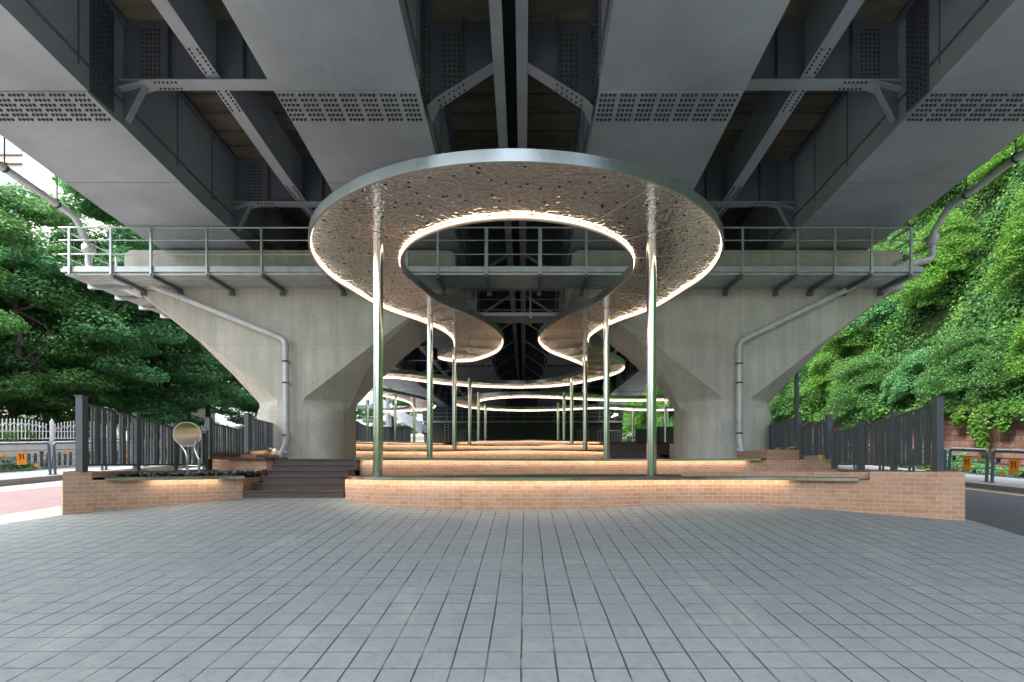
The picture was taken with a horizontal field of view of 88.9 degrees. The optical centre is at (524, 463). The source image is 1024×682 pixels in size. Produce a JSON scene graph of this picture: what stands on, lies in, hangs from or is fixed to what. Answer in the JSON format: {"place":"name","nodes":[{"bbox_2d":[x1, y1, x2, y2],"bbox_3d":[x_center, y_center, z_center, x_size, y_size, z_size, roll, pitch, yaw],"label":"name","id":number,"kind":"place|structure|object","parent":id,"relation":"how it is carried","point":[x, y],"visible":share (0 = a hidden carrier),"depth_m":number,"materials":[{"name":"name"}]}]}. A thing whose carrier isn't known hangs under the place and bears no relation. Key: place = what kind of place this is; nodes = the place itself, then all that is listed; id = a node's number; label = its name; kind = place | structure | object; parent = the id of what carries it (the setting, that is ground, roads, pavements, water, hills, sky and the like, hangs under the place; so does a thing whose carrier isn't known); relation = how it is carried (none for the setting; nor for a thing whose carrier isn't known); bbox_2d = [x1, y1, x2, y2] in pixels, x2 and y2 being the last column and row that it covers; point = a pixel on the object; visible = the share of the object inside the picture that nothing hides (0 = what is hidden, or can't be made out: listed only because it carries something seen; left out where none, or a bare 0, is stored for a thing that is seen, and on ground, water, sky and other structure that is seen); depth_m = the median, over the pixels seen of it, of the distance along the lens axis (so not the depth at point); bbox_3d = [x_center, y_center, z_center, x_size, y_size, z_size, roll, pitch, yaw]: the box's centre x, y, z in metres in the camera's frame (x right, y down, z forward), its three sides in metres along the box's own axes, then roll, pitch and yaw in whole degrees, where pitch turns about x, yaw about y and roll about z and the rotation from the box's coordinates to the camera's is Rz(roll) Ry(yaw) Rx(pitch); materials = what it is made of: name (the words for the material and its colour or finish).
{"place":"outdoors","nodes":[
{"label":"outdoors","id":0,"kind":"place"},
{"bbox_2d":[0,485,60,514],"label":"road","id":1,"kind":"structure","parent":0,"point":[17,501],"depth_m":12.32,"materials":[{"name":"asphalt"}]},
{"bbox_2d":[0,467,201,490],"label":"gutter","id":2,"kind":"object","parent":1,"relation":"on","point":[24,486],"depth_m":15.67,"materials":[{"name":"grey concrete"}]},
{"bbox_2d":[386,386,388,426],"bbox_3d":[-10.109,-3.670,40.000,1.076,5.919,0.352,0,0,0],"label":"lamp pole","id":3,"kind":"object","parent":1,"relation":"on","point":[387,413],"visible":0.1,"depth_m":39.89,"materials":[{"name":"metal"}]},
{"bbox_2d":[356,394,426,434],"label":"covered stairway","id":4,"kind":"object","parent":1,"relation":"on","point":[407,419],"visible":0.38,"depth_m":44.50,"materials":[{"name":"stone"}]},
{"bbox_2d":[0,473,358,523],"bbox_3d":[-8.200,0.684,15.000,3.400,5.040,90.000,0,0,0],"label":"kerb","id":5,"kind":"structure","parent":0,"point":[32,514],"depth_m":9.84,"materials":[{"name":"concrete"}]},
{"bbox_2d":[0,441,423,479],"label":"sidewalk","id":6,"kind":"structure","parent":0,"point":[22,474],"depth_m":19.05,"materials":[{"name":"grey concrete"}]},
{"bbox_2d":[0,442,52,474],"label":"guardrail","id":7,"kind":"object","parent":6,"relation":"on","point":[21,458],"visible":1,"depth_m":16.62,"materials":[{"name":"grey metal"}]},
{"bbox_2d":[52,441,103,473],"bbox_3d":[-15.900,-0.260,18.657,0.140,1.108,2.100,0,3,0],"label":"guardrail","id":8,"kind":"object","parent":6,"relation":"on","point":[54,449],"visible":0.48,"depth_m":17.91,"materials":[{"name":"grey metal"}]},
{"bbox_2d":[104,440,146,469],"bbox_3d":[-15.900,-0.381,20.817,0.140,1.108,2.100,0,3,0],"label":"guardrail","id":9,"kind":"object","parent":6,"relation":"on","point":[106,468],"visible":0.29,"depth_m":20.42,"materials":[{"name":"grey metal"}]},
{"bbox_2d":[0,439,357,471],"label":"wall","id":10,"kind":"structure","parent":6,"relation":"on","point":[38,457],"depth_m":20.51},
{"bbox_2d":[0,418,238,440],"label":"ornamental fence","id":11,"kind":"object","parent":10,"relation":"on","point":[52,431],"visible":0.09,"depth_m":20.95,"materials":[{"name":"white paint"}]},
{"bbox_2d":[215,381,634,436],"label":"sky","id":12,"kind":"structure","parent":0,"point":[220,417],"materials":[{"name":"white"}]},
{"bbox_2d":[226,437,631,473],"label":"ground","id":13,"kind":"structure","parent":0,"point":[419,438],"depth_m":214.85,"materials":[{"name":"grey concrete"}]},
{"bbox_2d":[0,419,52,472],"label":"shrub","id":14,"kind":"object","parent":13,"relation":"on","point":[27,466],"visible":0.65,"depth_m":19.41,"materials":[{"name":"green plant"}]},
{"bbox_2d":[0,184,135,440],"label":"tree","id":15,"kind":"object","parent":13,"relation":"on","point":[64,380],"visible":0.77,"depth_m":23.28,"materials":[{"name":"green plant"}]},
{"bbox_2d":[0,293,141,440],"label":"tree","id":16,"kind":"object","parent":13,"relation":"on","point":[49,336],"visible":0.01,"depth_m":30.91,"materials":[{"name":"green plant"}]},
{"bbox_2d":[54,426,106,440],"bbox_3d":[-20.225,-0.725,23.955,2.737,2.087,3.120,0,0,-25],"label":"shrub","id":17,"kind":"object","parent":13,"relation":"on","point":[68,435],"visible":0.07,"depth_m":23.33,"materials":[{"name":"green plant"}]},
{"bbox_2d":[0,135,198,439],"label":"apartment block","id":18,"kind":"structure","parent":13,"relation":"on","point":[26,166],"depth_m":50.00,"materials":[{"name":"white paint"}]},
{"bbox_2d":[0,162,21,186],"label":"window","id":19,"kind":"structure","parent":18,"relation":"in","point":[3,176],"depth_m":49.93,"materials":[{"name":"white paint"}]},
{"bbox_2d":[0,137,21,155],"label":"window","id":20,"kind":"structure","parent":18,"relation":"in","point":[10,149],"depth_m":49.93,"materials":[{"name":"white paint"}]},
{"bbox_2d":[0,463,201,486],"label":"kerb","id":21,"kind":"structure","parent":13,"relation":"on","point":[25,480],"depth_m":16.76,"materials":[{"name":"concrete"}]},
{"bbox_2d":[0,174,222,440],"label":"tree","id":22,"kind":"object","parent":13,"relation":"on","point":[32,260],"visible":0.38,"depth_m":25.01,"materials":[{"name":"green plant"}]},
{"bbox_2d":[70,264,247,426],"bbox_3d":[-21.451,-6.320,31.503,8.961,12.999,8.737,0,0,-36],"label":"tree","id":23,"kind":"object","parent":13,"relation":"on","point":[210,393],"visible":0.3,"depth_m":29.96,"materials":[{"name":"green plant"}]},
{"bbox_2d":[145,395,214,423],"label":"tree","id":24,"kind":"object","parent":13,"relation":"on","point":[201,413],"depth_m":46.92,"materials":[{"name":"green plant"}]},
{"bbox_2d":[128,326,259,429],"bbox_3d":[-22.117,-6.731,37.320,9.671,13.183,9.649,0,0,8],"label":"tree","id":25,"kind":"object","parent":13,"relation":"on","point":[237,418],"visible":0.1,"depth_m":36.24,"materials":[{"name":"green plant"}]},
{"bbox_2d":[208,452,246,468],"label":"side wall","id":26,"kind":"structure","parent":13,"relation":"on","point":[210,463],"depth_m":11.08,"materials":[{"name":"ceramic"}]},
{"bbox_2d":[244,413,272,453],"bbox_3d":[-6.845,-0.748,15.366,0.245,1.095,6.279,0,0,-5],"label":"fence","id":27,"kind":"object","parent":26,"relation":"on","point":[258,434],"visible":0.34,"depth_m":12.86,"materials":[{"name":"metal"}]},
{"bbox_2d":[202,379,259,418],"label":"tree","id":28,"kind":"object","parent":13,"relation":"on","point":[219,403],"visible":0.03,"depth_m":40.07,"materials":[{"name":"green plant"}]},
{"bbox_2d":[355,408,365,423],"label":"tree","id":29,"kind":"object","parent":13,"relation":"on","point":[360,414],"visible":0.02,"depth_m":59.46,"materials":[{"name":"green plant"}]},
{"bbox_2d":[358,385,422,433],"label":"tree","id":30,"kind":"object","parent":13,"relation":"on","point":[401,403],"visible":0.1,"depth_m":71.56,"materials":[{"name":"green plant"}]},
{"bbox_2d":[416,389,630,441],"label":"abutment","id":31,"kind":"object","parent":13,"relation":"on","point":[516,425],"visible":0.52,"depth_m":50.00,"materials":[{"name":"concrete"}]},
{"bbox_2d":[565,250,902,458],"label":"pier","id":32,"kind":"structure","parent":13,"relation":"on","point":[701,333],"depth_m":13.90,"materials":[{"name":"concrete"}]},
{"bbox_2d":[515,0,1023,406],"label":"viaduct","id":33,"kind":"object","parent":32,"relation":"on","point":[816,113],"visible":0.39,"depth_m":9.45,"materials":[{"name":"paint"}]},
{"bbox_2d":[501,0,521,379],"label":"median cover","id":34,"kind":"object","parent":33,"relation":"on","point":[509,25],"visible":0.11,"depth_m":11.40,"materials":[{"name":"metal"}]},
{"bbox_2d":[735,138,1023,453],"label":"drain pipe","id":35,"kind":"object","parent":33,"relation":"attached to","point":[932,240],"visible":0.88,"depth_m":13.64,"materials":[{"name":"metal"}]},
{"bbox_2d":[663,448,817,459],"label":"side wall","id":36,"kind":"structure","parent":13,"relation":"on","point":[813,457],"depth_m":12.20,"materials":[{"name":"ceramic"}]},
{"bbox_2d":[769,412,801,449],"bbox_3d":[6.750,-0.838,15.393,0.221,1.015,6.645,0,0,6],"label":"fence","id":37,"kind":"object","parent":36,"relation":"on","point":[785,433],"visible":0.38,"depth_m":12.91,"materials":[{"name":"paint"}]},
{"bbox_2d":[773,407,1023,477],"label":"retaining wall","id":38,"kind":"structure","parent":13,"relation":"on","point":[960,437],"depth_m":19.38,"materials":[{"name":"brown brick"}]},
{"bbox_2d":[898,399,1023,449],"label":"creeper","id":39,"kind":"object","parent":38,"relation":"hanging from","point":[980,428],"visible":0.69,"depth_m":19.09,"materials":[{"name":"green plant"}]},
{"bbox_2d":[776,448,1023,476],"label":"ground cover","id":40,"kind":"object","parent":13,"relation":"on","point":[974,465],"visible":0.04,"depth_m":19.27,"materials":[{"name":"green plant"}]},
{"bbox_2d":[839,468,1023,492],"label":"kerb","id":41,"kind":"structure","parent":13,"relation":"on","point":[996,487],"depth_m":14.44,"materials":[{"name":"concrete"}]},
{"bbox_2d":[468,378,471,444],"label":"column","id":42,"kind":"structure","parent":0,"point":[469,411],"depth_m":23.46,"materials":[{"name":"silver metal"}]},
{"bbox_2d":[477,392,479,440],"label":"column","id":43,"kind":"structure","parent":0,"point":[478,416],"depth_m":27.97,"materials":[{"name":"silver metal"}]},
{"bbox_2d":[484,403,486,440],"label":"column","id":44,"kind":"structure","parent":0,"point":[485,421],"depth_m":32.91,"materials":[{"name":"silver metal"}]},
{"bbox_2d":[0,474,1023,681],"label":"plaza paving","id":45,"kind":"structure","parent":0,"point":[289,590],"depth_m":4.20,"materials":[{"name":"grey stone"}]},
{"bbox_2d":[61,469,244,514],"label":"bench wall","id":46,"kind":"structure","parent":45,"relation":"on","point":[88,491],"depth_m":7.97,"materials":[{"name":"brick"}]},
{"bbox_2d":[69,395,211,471],"bbox_3d":[-6.417,-0.440,9.019,0.203,1.110,3.041,0,0,1],"label":"fence","id":47,"kind":"object","parent":46,"relation":"on","point":[82,405],"visible":0.84,"depth_m":8.38,"materials":[{"name":"metal"}]},
{"bbox_2d":[213,457,287,489],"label":"planter wall","id":48,"kind":"structure","parent":45,"relation":"on","point":[263,464],"depth_m":10.29,"materials":[{"name":"brick"}]},
{"bbox_2d":[242,459,360,497],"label":"stairs","id":49,"kind":"structure","parent":45,"relation":"on","point":[301,478],"depth_m":9.41,"materials":[{"name":"brown wood"}]},
{"bbox_2d":[339,469,964,520],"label":"bench wall","id":50,"kind":"structure","parent":45,"relation":"on","point":[930,494],"depth_m":7.83,"materials":[{"name":"brick"}]},
{"bbox_2d":[830,396,949,470],"bbox_3d":[6.200,-0.448,9.134,0.200,1.115,2.808,0,0,0],"label":"fence","id":51,"kind":"object","parent":50,"relation":"on","point":[885,441],"visible":1,"depth_m":8.68,"materials":[{"name":"paint"}]},
{"bbox_2d":[407,442,673,443],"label":"terrace paving","id":52,"kind":"structure","parent":0,"point":[610,442],"depth_m":28.33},
{"bbox_2d":[366,400,368,440],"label":"column","id":53,"kind":"structure","parent":52,"relation":"on","point":[367,420],"depth_m":31.43,"materials":[{"name":"silver metal"}]},
{"bbox_2d":[394,398,396,441],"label":"column","id":54,"kind":"structure","parent":52,"relation":"on","point":[395,419],"depth_m":30.42,"materials":[{"name":"silver metal"}]},
{"bbox_2d":[635,426,673,441],"bbox_3d":[9.302,-1.772,32.024,1.813,2.545,26.096,0,0,5],"label":"fence","id":55,"kind":"object","parent":52,"relation":"on","point":[640,435],"visible":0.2,"depth_m":37.99,"materials":[{"name":"metal"}]},
{"bbox_2d":[664,399,666,441],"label":"column","id":56,"kind":"structure","parent":52,"relation":"on","point":[665,420],"depth_m":30.92,"materials":[{"name":"silver metal"}]},
{"bbox_2d":[457,392,673,411],"bbox_3d":[3.529,-3.849,33.002,16.032,0.158,9.295,0,0,0],"label":"canopy","id":57,"kind":"object","parent":56,"relation":"on","point":[462,401],"visible":0.66,"depth_m":31.19,"materials":[{"name":"silver metal"}]},
{"bbox_2d":[563,392,565,439],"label":"column","id":58,"kind":"structure","parent":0,"point":[564,415],"depth_m":27.96,"materials":[{"name":"silver metal"}]},
{"bbox_2d":[600,443,673,458],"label":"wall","id":59,"kind":"structure","parent":0,"point":[628,450],"depth_m":17.08,"materials":[{"name":"brown wood"}]},
{"bbox_2d":[419,474,868,479],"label":"terrace paving","id":60,"kind":"structure","parent":0,"point":[546,475],"depth_m":10.79,"materials":[{"name":"stone"}]},
{"bbox_2d":[373,235,382,475],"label":"column","id":61,"kind":"structure","parent":60,"relation":"on","point":[377,355],"depth_m":8.80,"materials":[{"name":"silver metal"}]},
{"bbox_2d":[308,148,723,411],"bbox_3d":[-2.530,-3.849,23.155,11.523,0.158,33.459,0,0,-19],"label":"canopy","id":62,"kind":"object","parent":61,"relation":"on","point":[401,208],"visible":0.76,"depth_m":8.42,"materials":[{"name":"silver metal"}]},
{"bbox_2d":[355,458,838,475],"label":"bench wall","id":63,"kind":"structure","parent":60,"relation":"on","point":[432,466],"depth_m":11.63,"materials":[{"name":"brick"}]},
{"bbox_2d":[647,235,656,475],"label":"column","id":64,"kind":"structure","parent":60,"relation":"on","point":[652,355],"depth_m":8.80,"materials":[{"name":"silver metal"}]},
{"bbox_2d":[660,140,1023,421],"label":"hillside","id":65,"kind":"structure","parent":0,"point":[932,319],"depth_m":25.65,"materials":[{"name":"green plant"}]},
{"bbox_2d":[622,391,660,441],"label":"shrub","id":66,"kind":"object","parent":65,"relation":"on","point":[640,417],"visible":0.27,"depth_m":73.41,"materials":[{"name":"green plant"}]},
{"bbox_2d":[657,389,672,423],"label":"shrub","id":67,"kind":"object","parent":65,"relation":"on","point":[660,403],"visible":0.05,"depth_m":62.51,"materials":[{"name":"green plant"}]},
{"bbox_2d":[769,356,816,420],"bbox_3d":[18.451,-4.784,33.953,6.019,4.391,4.679,0,0,-19],"label":"shrub","id":68,"kind":"object","parent":65,"relation":"on","point":[783,404],"visible":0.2,"depth_m":33.17,"materials":[{"name":"green plant"}]},
{"bbox_2d":[623,136,1023,428],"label":"ivy","id":69,"kind":"object","parent":65,"relation":"on","point":[868,413],"visible":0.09,"depth_m":24.99,"materials":[{"name":"green plant"}]},
{"bbox_2d":[799,324,883,406],"bbox_3d":[18.624,-5.674,30.059,4.388,5.318,5.361,0,0,-11],"label":"shrub","id":70,"kind":"object","parent":65,"relation":"on","point":[819,363],"visible":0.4,"depth_m":30.43,"materials":[{"name":"green plant"}]},
{"bbox_2d":[828,295,898,343],"bbox_3d":[20.129,-8.472,30.415,5.443,3.788,4.772,0,0,-16],"label":"shrub","id":71,"kind":"object","parent":65,"relation":"on","point":[888,302],"visible":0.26,"depth_m":28.84,"materials":[{"name":"green plant"}]},
{"bbox_2d":[823,349,921,429],"bbox_3d":[18.088,-3.691,26.284,5.517,4.025,4.289,0,0,38],"label":"shrub","id":72,"kind":"object","parent":65,"relation":"on","point":[846,410],"visible":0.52,"depth_m":26.60,"materials":[{"name":"green plant"}]},
{"bbox_2d":[878,347,964,404],"bbox_3d":[18.274,-3.731,23.151,3.818,3.030,4.355,0,0,-23],"label":"shrub","id":73,"kind":"object","parent":65,"relation":"on","point":[894,382],"visible":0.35,"depth_m":23.24,"materials":[{"name":"green plant"}]},
{"bbox_2d":[895,179,968,230],"bbox_3d":[25.415,-17.562,31.497,7.148,7.091,5.850,0,0,-36],"label":"shrub","id":74,"kind":"object","parent":65,"relation":"on","point":[909,222],"visible":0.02,"depth_m":31.27,"materials":[{"name":"green plant"}]},
{"bbox_2d":[892,208,989,310],"bbox_3d":[20.938,-10.011,25.985,4.388,5.318,5.361,0,0,42],"label":"shrub","id":75,"kind":"object","parent":65,"relation":"on","point":[953,224],"visible":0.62,"depth_m":25.11,"materials":[{"name":"green plant"}]},
{"bbox_2d":[911,317,1023,413],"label":"shrub","id":76,"kind":"object","parent":65,"relation":"on","point":[991,378],"visible":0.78,"depth_m":20.31,"materials":[{"name":"green plant"}]},
{"bbox_2d":[967,133,1023,195],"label":"shrub","id":77,"kind":"object","parent":65,"relation":"on","point":[994,162],"visible":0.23,"depth_m":25.50,"materials":[{"name":"green plant"}]},
{"bbox_2d":[974,188,1023,308],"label":"shrub","id":78,"kind":"object","parent":65,"relation":"on","point":[1014,230],"visible":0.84,"depth_m":20.32,"materials":[{"name":"green plant"}]},
{"bbox_2d":[1003,306,1023,386],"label":"shrub","id":79,"kind":"object","parent":65,"relation":"on","point":[1014,364],"visible":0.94,"depth_m":18.11,"materials":[{"name":"green plant"}]},
{"bbox_2d":[839,463,1023,486],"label":"sidewalk","id":80,"kind":"structure","parent":0,"point":[1006,481],"depth_m":16.67,"materials":[{"name":"grey concrete"}]},
{"bbox_2d":[912,447,946,470],"bbox_3d":[13.620,-0.079,17.581,0.140,0.988,1.480,0,3,0],"label":"guardrail","id":81,"kind":"object","parent":80,"relation":"on","point":[945,460],"visible":0.32,"depth_m":16.90,"materials":[{"name":"grey metal"}]},
{"bbox_2d":[948,448,989,481],"bbox_3d":[13.620,0.007,16.041,0.140,0.988,1.480,0,3,0],"label":"guardrail","id":82,"kind":"object","parent":80,"relation":"on","point":[966,461],"visible":0.86,"depth_m":15.94,"materials":[{"name":"grey metal"}]},
{"bbox_2d":[988,449,1023,482],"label":"guardrail","id":83,"kind":"object","parent":80,"relation":"on","point":[1013,464],"visible":1,"depth_m":14.66,"materials":[{"name":"grey metal"}]},
{"bbox_2d":[965,487,1023,535],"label":"road","id":84,"kind":"structure","parent":0,"point":[1002,510],"depth_m":10.67,"materials":[{"name":"grey asphalt"}]},
{"bbox_2d":[794,371,798,447],"bbox_3d":[9.527,-2.742,17.500,1.000,6.583,0.200,0,0,0],"label":"lamp pole","id":85,"kind":"object","parent":84,"relation":"on","point":[796,392],"visible":0.1,"depth_m":17.45,"materials":[{"name":"grey metal"}]},
{"label":"terrace paving","id":86,"kind":"structure","parent":0,"visible":0},
{"bbox_2d":[204,417,244,458],"bbox_3d":[-6.500,-0.527,11.369,0.200,0.855,1.438,0,0,0],"label":"fence","id":87,"kind":"object","parent":86,"relation":"on","point":[217,440],"visible":0.86,"depth_m":11.27,"materials":[{"name":"metal"}]},
{"bbox_2d":[238,454,278,457],"bbox_3d":[-6.325,-0.110,12.450,0.450,0.220,1.100,0,0,0],"label":"planter","id":88,"kind":"object","parent":86,"relation":"on","point":[254,455],"visible":0.4,"depth_m":11.90,"materials":[{"name":"ceramic"}]},
{"bbox_2d":[251,447,602,472],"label":"bench wall","id":89,"kind":"structure","parent":86,"relation":"on","point":[532,454],"depth_m":16.45,"materials":[{"name":"brick"}]},
{"bbox_2d":[427,315,432,457],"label":"column","id":90,"kind":"structure","parent":86,"relation":"on","point":[429,386],"depth_m":13.49,"materials":[{"name":"silver metal"}]},
{"bbox_2d":[603,315,609,458],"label":"column","id":91,"kind":"structure","parent":86,"relation":"on","point":[606,386],"depth_m":13.50,"materials":[{"name":"silver metal"}]},
{"bbox_2d":[737,450,798,459],"bbox_3d":[6.075,-0.165,13.325,0.850,0.330,2.350,0,0,0],"label":"planter","id":92,"kind":"object","parent":86,"relation":"on","point":[780,454],"visible":0.44,"depth_m":12.15,"materials":[{"name":"ceramic"}]},
{"bbox_2d":[796,415,832,459],"bbox_3d":[6.293,-0.552,11.329,0.214,0.905,1.434,0,0,4],"label":"fence","id":93,"kind":"object","parent":86,"relation":"on","point":[808,440],"visible":0.99,"depth_m":11.22,"materials":[{"name":"paint"}]},
{"label":"terrace paving","id":94,"kind":"structure","parent":0,"visible":0},
{"bbox_2d":[124,250,465,473],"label":"pier","id":95,"kind":"structure","parent":94,"relation":"on","point":[327,334],"depth_m":13.90,"materials":[{"name":"concrete"}]},
{"bbox_2d":[0,0,519,406],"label":"viaduct","id":96,"kind":"object","parent":95,"relation":"on","point":[211,113],"visible":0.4,"depth_m":9.45,"materials":[{"name":"paint"}]},
{"bbox_2d":[0,138,290,457],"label":"drain pipe","id":97,"kind":"object","parent":96,"relation":"attached to","point":[87,247],"visible":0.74,"depth_m":13.64,"materials":[{"name":"metal"}]},
{"bbox_2d":[58,227,924,325],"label":"inspection walkway","id":98,"kind":"structure","parent":95,"relation":"on","point":[179,279],"depth_m":12.84,"materials":[{"name":"metal"}]},
{"bbox_2d":[452,354,456,449],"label":"column","id":99,"kind":"structure","parent":94,"relation":"on","point":[454,401],"depth_m":18.29,"materials":[{"name":"silver metal"}]},
{"bbox_2d":[356,442,602,449],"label":"bench wall","id":100,"kind":"structure","parent":94,"relation":"on","point":[369,446],"depth_m":21.86,"materials":[{"name":"brick"}]},
{"bbox_2d":[583,354,586,449],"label":"column","id":101,"kind":"structure","parent":94,"relation":"on","point":[584,401],"depth_m":18.29,"materials":[{"name":"silver metal"}]},
{"label":"terrace paving","id":102,"kind":"structure","parent":0,"visible":0},
{"bbox_2d":[356,421,410,441],"bbox_3d":[-9.031,-1.772,31.033,1.572,2.545,24.096,0,0,-5],"label":"fence","id":103,"kind":"object","parent":102,"relation":"on","point":[403,434],"visible":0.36,"depth_m":36.89,"materials":[{"name":"metal"}]},
{"bbox_2d":[356,441,445,443],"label":"bench wall","id":104,"kind":"structure","parent":102,"relation":"on","point":[396,442],"depth_m":28.25,"materials":[{"name":"ceramic"}]},
{"bbox_2d":[457,440,602,444],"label":"bench wall","id":105,"kind":"structure","parent":102,"relation":"on","point":[518,442],"depth_m":26.49,"materials":[{"name":"ceramic"}]},
{"bbox_2d":[570,378,573,443],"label":"column","id":106,"kind":"structure","parent":102,"relation":"on","point":[571,410],"depth_m":23.46,"materials":[{"name":"silver metal"}]},
{"label":"terrace paving","id":107,"kind":"structure","parent":0,"visible":0},
{"bbox_2d":[117,470,266,476],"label":"pebbles","id":108,"kind":"object","parent":107,"relation":"on","point":[202,473],"visible":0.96,"depth_m":8.71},
{"bbox_2d":[173,422,201,472],"bbox_3d":[-5.655,-0.266,8.780,0.428,0.893,0.200,0,0,-14],"label":"mirror sculpture","id":109,"kind":"object","parent":108,"relation":"on","point":[187,433],"visible":0.99,"depth_m":8.73,"materials":[{"name":"silver metal"}]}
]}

